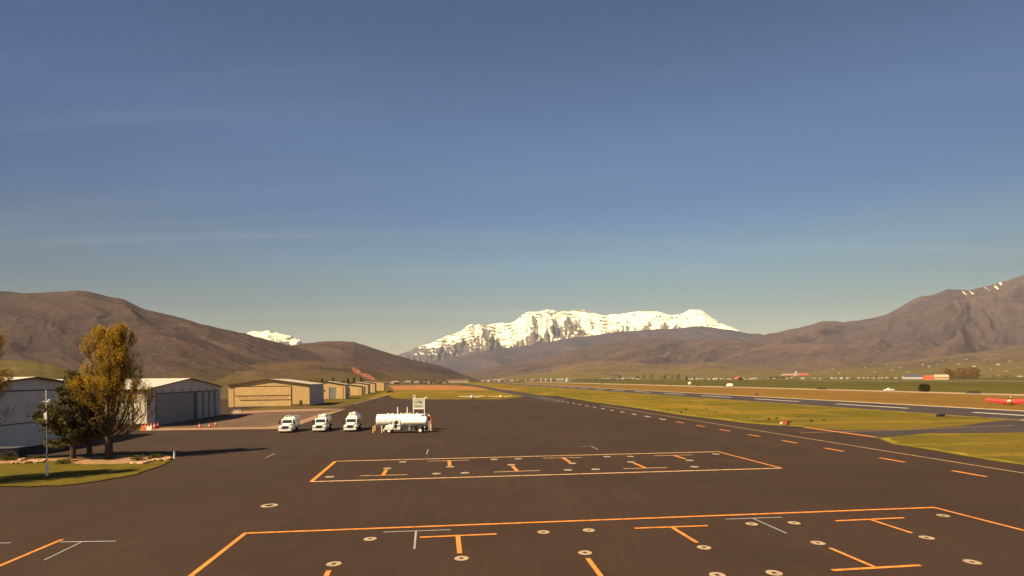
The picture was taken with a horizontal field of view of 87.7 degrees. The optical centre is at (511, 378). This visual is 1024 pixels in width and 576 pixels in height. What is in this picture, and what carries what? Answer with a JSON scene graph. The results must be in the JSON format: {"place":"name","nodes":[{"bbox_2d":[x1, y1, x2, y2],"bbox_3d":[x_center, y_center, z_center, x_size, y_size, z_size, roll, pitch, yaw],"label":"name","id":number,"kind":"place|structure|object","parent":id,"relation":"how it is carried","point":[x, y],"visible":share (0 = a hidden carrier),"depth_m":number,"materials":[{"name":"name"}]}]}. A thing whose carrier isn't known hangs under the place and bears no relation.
{"place":"outdoors","nodes":[
{"label":"outdoors","id":0,"kind":"place"},
{"bbox_2d":[0,360,84,378],"bbox_3d":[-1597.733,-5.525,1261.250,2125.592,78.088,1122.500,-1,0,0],"label":"meadow slope","id":1,"kind":"structure","parent":0,"point":[23,368],"depth_m":1017.93,"materials":[{"name":"green plant"}]},
{"bbox_2d":[0,291,324,370],"bbox_3d":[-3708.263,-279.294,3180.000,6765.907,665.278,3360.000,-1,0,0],"label":"mountain range","id":2,"kind":"structure","parent":0,"point":[53,328],"depth_m":2793.30,"materials":[{"name":"brown stone"}]},
{"bbox_2d":[78,329,255,381],"bbox_3d":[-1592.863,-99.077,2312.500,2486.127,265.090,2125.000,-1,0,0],"label":"hill spur","id":3,"kind":"structure","parent":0,"point":[167,354],"depth_m":1750.19,"materials":[{"name":"brown soil"}]},
{"bbox_2d":[156,409,342,430],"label":"old apron","id":4,"kind":"object","parent":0,"point":[263,419],"visible":0.62,"depth_m":141.98,"materials":[{"name":"concrete"}]},
{"bbox_2d":[140,409,344,430],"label":"concrete strip","id":5,"kind":"object","parent":4,"relation":"on","point":[301,422],"visible":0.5,"depth_m":119.04,"materials":[{"name":"beige concrete"}]},
{"bbox_2d":[141,426,151,429],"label":"barrier","id":6,"kind":"object","parent":5,"relation":"on","point":[146,428],"visible":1,"depth_m":115.67,"materials":[{"name":"orange"}]},
{"bbox_2d":[232,409,334,413],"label":"concrete strip","id":7,"kind":"object","parent":4,"relation":"on","point":[287,410],"visible":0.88,"depth_m":185.72,"materials":[{"name":"beige concrete"}]},
{"bbox_2d":[246,330,302,345],"bbox_3d":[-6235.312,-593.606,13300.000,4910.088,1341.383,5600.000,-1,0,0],"label":"snow peak","id":8,"kind":"structure","parent":0,"point":[279,338],"depth_m":13514.53,"materials":[{"name":"white snow"}]},
{"bbox_2d":[209,361,422,385],"bbox_3d":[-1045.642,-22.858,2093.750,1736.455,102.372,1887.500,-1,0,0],"label":"foothills","id":9,"kind":"structure","parent":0,"point":[319,371],"depth_m":1557.26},
{"bbox_2d":[311,389,388,407],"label":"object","id":10,"kind":"structure","parent":0,"point":[351,398],"depth_m":288.19,"materials":[{"name":"green plant"}]},
{"bbox_2d":[319,381,348,398],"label":"hangar","id":11,"kind":"structure","parent":10,"relation":"on","point":[335,390],"depth_m":297.96,"materials":[{"name":"beige metal"}]},
{"bbox_2d":[330,387,335,398],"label":"doorway","id":12,"kind":"structure","parent":11,"relation":"in","point":[332,389],"depth_m":297.71,"materials":[{"name":"grey metal"}]},
{"bbox_2d":[336,387,342,398],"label":"door","id":13,"kind":"structure","parent":11,"relation":"in","point":[339,390],"depth_m":298.18,"materials":[{"name":"beige metal"}]},
{"bbox_2d":[349,384,362,394],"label":"hangar","id":14,"kind":"structure","parent":10,"relation":"on","point":[355,389],"depth_m":362.29,"materials":[{"name":"beige metal"}]},
{"bbox_2d":[350,388,358,394],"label":"door","id":15,"kind":"structure","parent":14,"relation":"in","point":[353,391],"depth_m":362.15,"materials":[{"name":"beige metal"}]},
{"bbox_2d":[346,382,369,393],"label":"hangar","id":16,"kind":"structure","parent":10,"relation":"on","point":[366,388],"depth_m":395.94,"materials":[{"name":"beige metal"}]},
{"bbox_2d":[363,381,376,392],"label":"hangar","id":17,"kind":"structure","parent":10,"relation":"on","point":[373,386],"depth_m":440.13,"materials":[{"name":"beige metal"}]},
{"bbox_2d":[367,381,384,390],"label":"hangar","id":18,"kind":"structure","parent":10,"relation":"on","point":[380,385],"depth_m":514.80,"materials":[{"name":"beige metal"}]},
{"bbox_2d":[292,341,479,381],"bbox_3d":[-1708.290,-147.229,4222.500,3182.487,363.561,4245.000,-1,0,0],"label":"wooded hill","id":19,"kind":"structure","parent":0,"point":[353,353],"depth_m":3484.99,"materials":[{"name":"brown soil"}]},
{"bbox_2d":[370,390,523,398],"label":"grass verge","id":20,"kind":"object","parent":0,"point":[442,394],"depth_m":361.73,"materials":[{"name":"green plant"}]},
{"bbox_2d":[389,385,518,389],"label":"dirt strip","id":21,"kind":"object","parent":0,"point":[428,387],"visible":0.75,"depth_m":636.55,"materials":[{"name":"brown soil"}]},
{"bbox_2d":[0,395,1023,575],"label":"apron","id":22,"kind":"object","parent":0,"point":[524,486],"visible":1,"depth_m":44.83,"materials":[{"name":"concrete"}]},
{"bbox_2d":[0,377,82,446],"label":"hangar","id":23,"kind":"structure","parent":22,"relation":"on","point":[19,427],"depth_m":86.00,"materials":[{"name":"white siding"},{"name":"pale grey metal"}]},
{"bbox_2d":[0,391,75,446],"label":"door","id":24,"kind":"structure","parent":23,"relation":"in","point":[27,434],"depth_m":85.56,"materials":[{"name":"grey metal"}]},
{"bbox_2d":[0,454,172,484],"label":"planting island","id":25,"kind":"structure","parent":22,"relation":"on","point":[26,474],"depth_m":62.24,"materials":[{"name":"green plant"}]},
{"bbox_2d":[0,328,16,423],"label":"broadleaf tree","id":26,"kind":"object","parent":25,"relation":"on","point":[8,377],"visible":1,"depth_m":71.21,"materials":[{"name":"yellow plant"}]},
{"bbox_2d":[0,446,27,456],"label":"dumpster","id":27,"kind":"object","parent":25,"relation":"on","point":[18,451],"visible":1,"depth_m":74.52,"materials":[{"name":"grey"}]},
{"bbox_2d":[42,390,50,475],"bbox_3d":[-52.016,6.069,59.607,0.840,9.600,0.308,-1,0,0],"label":"weather mast","id":28,"kind":"object","parent":25,"relation":"on","point":[46,453],"visible":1,"depth_m":59.57,"materials":[{"name":"grey metal"}]},
{"bbox_2d":[0,455,169,463],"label":"mulch bed","id":29,"kind":"object","parent":25,"relation":"on","point":[119,459],"visible":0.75,"depth_m":71.63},
{"bbox_2d":[0,452,16,460],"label":"shrub","id":30,"kind":"object","parent":29,"relation":"on","point":[10,455],"visible":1,"depth_m":71.79,"materials":[{"name":"green plant"}]},
{"bbox_2d":[54,458,72,463],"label":"shrub","id":31,"kind":"object","parent":29,"relation":"on","point":[62,461],"visible":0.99,"depth_m":68.42,"materials":[{"name":"green plant"}]},
{"bbox_2d":[26,370,104,458],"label":"pine tree","id":32,"kind":"object","parent":29,"relation":"on","point":[61,421],"visible":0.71,"depth_m":71.28,"materials":[{"name":"green plant"}]},
{"bbox_2d":[69,380,106,456],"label":"pine tree","id":33,"kind":"object","parent":29,"relation":"on","point":[89,450],"visible":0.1,"depth_m":74.27,"materials":[{"name":"green plant"}]},
{"bbox_2d":[65,320,158,458],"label":"broadleaf tree","id":34,"kind":"object","parent":29,"relation":"on","point":[109,386],"visible":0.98,"depth_m":72.27,"materials":[{"name":"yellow plant"}]},
{"bbox_2d":[130,454,144,460],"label":"shrub","id":35,"kind":"object","parent":29,"relation":"on","point":[136,457],"visible":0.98,"depth_m":70.52,"materials":[{"name":"green plant"}]},
{"bbox_2d":[147,453,162,458],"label":"shrub","id":36,"kind":"object","parent":29,"relation":"on","point":[156,456],"visible":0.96,"depth_m":71.58,"materials":[{"name":"green plant"}]},
{"bbox_2d":[0,460,171,486],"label":"lawn edge","id":37,"kind":"object","parent":25,"relation":"on","point":[156,465],"visible":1,"depth_m":57.52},
{"bbox_2d":[56,378,222,427],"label":"hangar","id":38,"kind":"structure","parent":22,"relation":"on","point":[178,400],"depth_m":137.79,"materials":[{"name":"grey metal"}]},
{"bbox_2d":[156,392,193,424],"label":"door","id":39,"kind":"structure","parent":38,"relation":"in","point":[172,407],"depth_m":134.99,"materials":[{"name":"grey metal"}]},
{"bbox_2d":[196,392,201,418],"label":"door leaf","id":40,"kind":"structure","parent":38,"relation":"in","point":[198,394],"depth_m":147.50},
{"bbox_2d":[202,392,207,417],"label":"door leaf","id":41,"kind":"structure","parent":38,"relation":"in","point":[204,394],"depth_m":151.30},
{"bbox_2d":[208,391,213,416],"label":"door leaf","id":42,"kind":"structure","parent":38,"relation":"in","point":[210,394],"depth_m":155.83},
{"bbox_2d":[214,391,218,415],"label":"door leaf","id":43,"kind":"structure","parent":38,"relation":"in","point":[216,393],"depth_m":159.45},
{"bbox_2d":[227,379,324,406],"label":"hangar","id":44,"kind":"structure","parent":22,"relation":"on","point":[274,392],"depth_m":218.02,"materials":[{"name":"beige metal"}]},
{"bbox_2d":[234,386,290,406],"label":"door","id":45,"kind":"structure","parent":44,"relation":"in","point":[271,391],"depth_m":217.31,"materials":[{"name":"beige metal"}]},
{"bbox_2d":[278,415,299,432],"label":"fuel truck","id":46,"kind":"object","parent":22,"relation":"on","point":[290,423],"visible":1,"depth_m":108.33,"materials":[{"name":"silver metal"}]},
{"bbox_2d":[312,413,331,431],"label":"fuel truck","id":47,"kind":"object","parent":22,"relation":"on","point":[322,420],"visible":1,"depth_m":109.24,"materials":[{"name":"silver metal"}]},
{"bbox_2d":[343,412,361,431],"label":"fuel truck","id":48,"kind":"object","parent":22,"relation":"on","point":[353,419],"visible":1,"depth_m":109.25,"materials":[{"name":"silver metal"}]},
{"bbox_2d":[376,407,426,430],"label":"fuel tank","id":49,"kind":"object","parent":22,"relation":"on","point":[383,420],"visible":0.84,"depth_m":109.99,"materials":[{"name":"silver metal"}]},
{"bbox_2d":[383,416,427,432],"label":"fuel truck","id":50,"kind":"object","parent":22,"relation":"on","point":[410,423],"visible":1,"depth_m":104.21,"materials":[{"name":"silver metal"}]},
{"bbox_2d":[413,395,427,427],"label":"fuel sign","id":51,"kind":"object","parent":22,"relation":"on","point":[418,403],"visible":1,"depth_m":109.43,"materials":[{"name":"beige metal"}]},
{"bbox_2d":[426,414,431,429],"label":"fuel dispenser","id":52,"kind":"object","parent":22,"relation":"on","point":[428,426],"visible":0.82,"depth_m":109.86,"materials":[{"name":"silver metal"}]},
{"bbox_2d":[0,0,1023,354],"label":"sky","id":53,"kind":"structure","parent":0,"point":[396,177],"materials":[{"name":"blue"}]},
{"bbox_2d":[459,383,565,402],"bbox_3d":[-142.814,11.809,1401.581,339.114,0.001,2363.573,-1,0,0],"label":"taxiway","id":54,"kind":"structure","parent":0,"point":[552,399],"depth_m":326.24,"materials":[{"name":"grey asphalt"}]},
{"bbox_2d":[397,310,743,362],"bbox_3d":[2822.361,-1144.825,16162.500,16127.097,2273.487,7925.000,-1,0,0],"label":"snow mountain","id":55,"kind":"structure","parent":0,"point":[531,328],"depth_m":15502.32,"materials":[{"name":"white snow"}]},
{"bbox_2d":[431,326,761,372],"bbox_3d":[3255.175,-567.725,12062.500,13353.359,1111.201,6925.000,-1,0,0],"label":"ridge","id":56,"kind":"structure","parent":0,"point":[472,361],"depth_m":10802.85,"materials":[{"name":"stone"}]},
{"bbox_2d":[460,337,764,379],"bbox_3d":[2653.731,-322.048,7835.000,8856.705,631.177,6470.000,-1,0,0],"label":"brown hills","id":57,"kind":"structure","parent":0,"point":[658,351],"depth_m":6503.44,"materials":[{"name":"brown soil"}]},
{"bbox_2d":[221,377,1023,420],"bbox_3d":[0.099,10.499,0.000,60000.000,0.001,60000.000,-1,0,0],"label":"ground","id":58,"kind":"structure","parent":0,"point":[224,392],"depth_m":818.88,"materials":[{"name":"green plant"}]},
{"bbox_2d":[447,380,468,382],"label":"long building","id":59,"kind":"structure","parent":58,"relation":"on","point":[458,381],"depth_m":1525.79,"materials":[{"name":"beige"}]},
{"bbox_2d":[796,373,808,375],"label":"hotel","id":60,"kind":"structure","parent":58,"relation":"on","point":[801,374],"depth_m":2602.47,"materials":[{"name":"brown"}]},
{"bbox_2d":[953,367,962,376],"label":"bare tree","id":61,"kind":"object","parent":58,"relation":"on","point":[958,369],"visible":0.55,"depth_m":1376.96,"materials":[{"name":"brown plant"}]},
{"bbox_2d":[486,360,794,380],"bbox_3d":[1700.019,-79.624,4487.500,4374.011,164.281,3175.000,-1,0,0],"label":"hills","id":62,"kind":"structure","parent":0,"point":[599,370],"depth_m":3500.56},
{"bbox_2d":[465,383,935,420],"bbox_3d":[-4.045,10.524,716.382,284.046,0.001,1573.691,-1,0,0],"label":"grass strip","id":63,"kind":"object","parent":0,"point":[736,410],"depth_m":185.01,"materials":[{"name":"plant"}]},
{"bbox_2d":[561,396,800,426],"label":"verge edge","id":64,"kind":"object","parent":63,"relation":"on","point":[690,414],"visible":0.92,"depth_m":144.25,"materials":[{"name":"beige plant"}]},
{"bbox_2d":[780,421,788,425],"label":"airfield sign","id":65,"kind":"object","parent":64,"relation":"on","point":[785,422],"visible":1,"depth_m":112.42,"materials":[{"name":"orange"}]},
{"bbox_2d":[733,377,742,380],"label":"barn","id":66,"kind":"structure","parent":0,"point":[738,379],"depth_m":1342.52,"materials":[{"name":"brown"}]},
{"bbox_2d":[471,381,1023,420],"bbox_3d":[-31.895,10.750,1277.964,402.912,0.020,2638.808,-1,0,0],"label":"runway","id":67,"kind":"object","parent":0,"point":[992,413],"visible":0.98,"depth_m":188.94,"materials":[{"name":"grey asphalt"}]},
{"bbox_2d":[539,386,1019,420],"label":"runway edge","id":68,"kind":"object","parent":67,"relation":"on","point":[837,407],"visible":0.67,"depth_m":165.37,"materials":[{"name":"white paint"}]},
{"bbox_2d":[479,381,1023,410],"bbox_3d":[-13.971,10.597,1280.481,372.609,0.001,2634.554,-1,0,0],"label":"shoulder","id":69,"kind":"object","parent":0,"point":[830,400],"visible":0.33,"depth_m":213.05},
{"bbox_2d":[503,382,1023,409],"bbox_3d":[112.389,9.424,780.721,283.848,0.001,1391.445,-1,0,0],"label":"dry field","id":70,"kind":"structure","parent":0,"point":[961,400],"depth_m":272.99,"materials":[{"name":"plant"}]},
{"bbox_2d":[538,378,1023,393],"bbox_3d":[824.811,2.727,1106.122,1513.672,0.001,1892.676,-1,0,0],"label":"field","id":71,"kind":"structure","parent":0,"point":[1000,385],"depth_m":662.42,"materials":[{"name":"green plant"}]},
{"bbox_2d":[799,380,951,383],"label":"irrigation line","id":72,"kind":"object","parent":71,"relation":"on","point":[855,380],"visible":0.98,"depth_m":690.71,"materials":[{"name":"silver metal"}]},
{"bbox_2d":[918,384,931,391],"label":"round bush","id":73,"kind":"object","parent":71,"relation":"on","point":[924,387],"visible":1,"depth_m":325.52,"materials":[{"name":"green plant"}]},
{"bbox_2d":[943,369,951,376],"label":"bare tree","id":74,"kind":"object","parent":71,"relation":"on","point":[948,372],"visible":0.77,"depth_m":1227.99,"materials":[{"name":"brown plant"}]},
{"bbox_2d":[960,367,968,378],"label":"bare tree","id":75,"kind":"object","parent":71,"relation":"on","point":[967,373],"visible":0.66,"depth_m":1211.32,"materials":[{"name":"brown plant"}]},
{"bbox_2d":[961,371,967,378],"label":"bare tree","id":76,"kind":"object","parent":71,"relation":"on","point":[963,374],"visible":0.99,"depth_m":1197.84,"materials":[{"name":"brown plant"}]},
{"bbox_2d":[967,366,974,378],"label":"bare tree","id":77,"kind":"object","parent":71,"relation":"on","point":[970,367],"visible":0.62,"depth_m":1281.25,"materials":[{"name":"brown plant"}]},
{"bbox_2d":[973,368,982,378],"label":"bare tree","id":78,"kind":"object","parent":71,"relation":"on","point":[977,369],"visible":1,"depth_m":1199.16,"materials":[{"name":"brown plant"}]},
{"bbox_2d":[538,382,1023,395],"bbox_3d":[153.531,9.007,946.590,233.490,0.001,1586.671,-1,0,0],"label":"highway","id":79,"kind":"structure","parent":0,"point":[809,389],"depth_m":400.91,"materials":[{"name":"grey asphalt"}]},
{"bbox_2d":[714,275,1023,372],"bbox_3d":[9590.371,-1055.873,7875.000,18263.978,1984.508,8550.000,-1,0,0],"label":"mountain","id":80,"kind":"structure","parent":0,"point":[948,322],"depth_m":6235.36,"materials":[{"name":"brown stone"}]},
{"bbox_2d":[733,416,1023,462],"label":"grass","id":81,"kind":"structure","parent":0,"point":[1006,446],"depth_m":92.29,"materials":[{"name":"green plant"}]},
{"bbox_2d":[882,438,1023,464],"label":"verge edge","id":82,"kind":"object","parent":81,"relation":"on","point":[953,452],"visible":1,"depth_m":71.37,"materials":[{"name":"beige plant"}]},
{"bbox_2d":[746,347,1023,378],"bbox_3d":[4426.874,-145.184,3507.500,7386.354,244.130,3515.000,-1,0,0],"label":"green slope","id":83,"kind":"structure","parent":0,"point":[1003,357],"depth_m":2698.60,"materials":[{"name":"green plant"}]},
{"bbox_2d":[902,375,923,378],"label":"barn","id":84,"kind":"structure","parent":0,"point":[912,376],"depth_m":1249.18,"materials":[{"name":"beige"}]},
{"bbox_2d":[825,420,1023,437],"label":"taxiway connector","id":85,"kind":"object","parent":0,"point":[1001,427],"visible":1,"depth_m":100.30,"materials":[{"name":"asphalt"}]},
{"bbox_2d":[923,375,932,379],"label":"barn","id":86,"kind":"structure","parent":0,"point":[927,377],"depth_m":1082.64,"materials":[{"name":"orange"}]},
{"bbox_2d":[933,375,948,379],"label":"barn","id":87,"kind":"structure","parent":0,"point":[940,377],"depth_m":1029.61,"materials":[{"name":"beige metal"}]},
{"bbox_2d":[985,397,1023,404],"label":"light aircraft","id":88,"kind":"object","parent":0,"point":[1011,401],"visible":1,"depth_m":178.95,"materials":[{"name":"red paint"}]}
]}

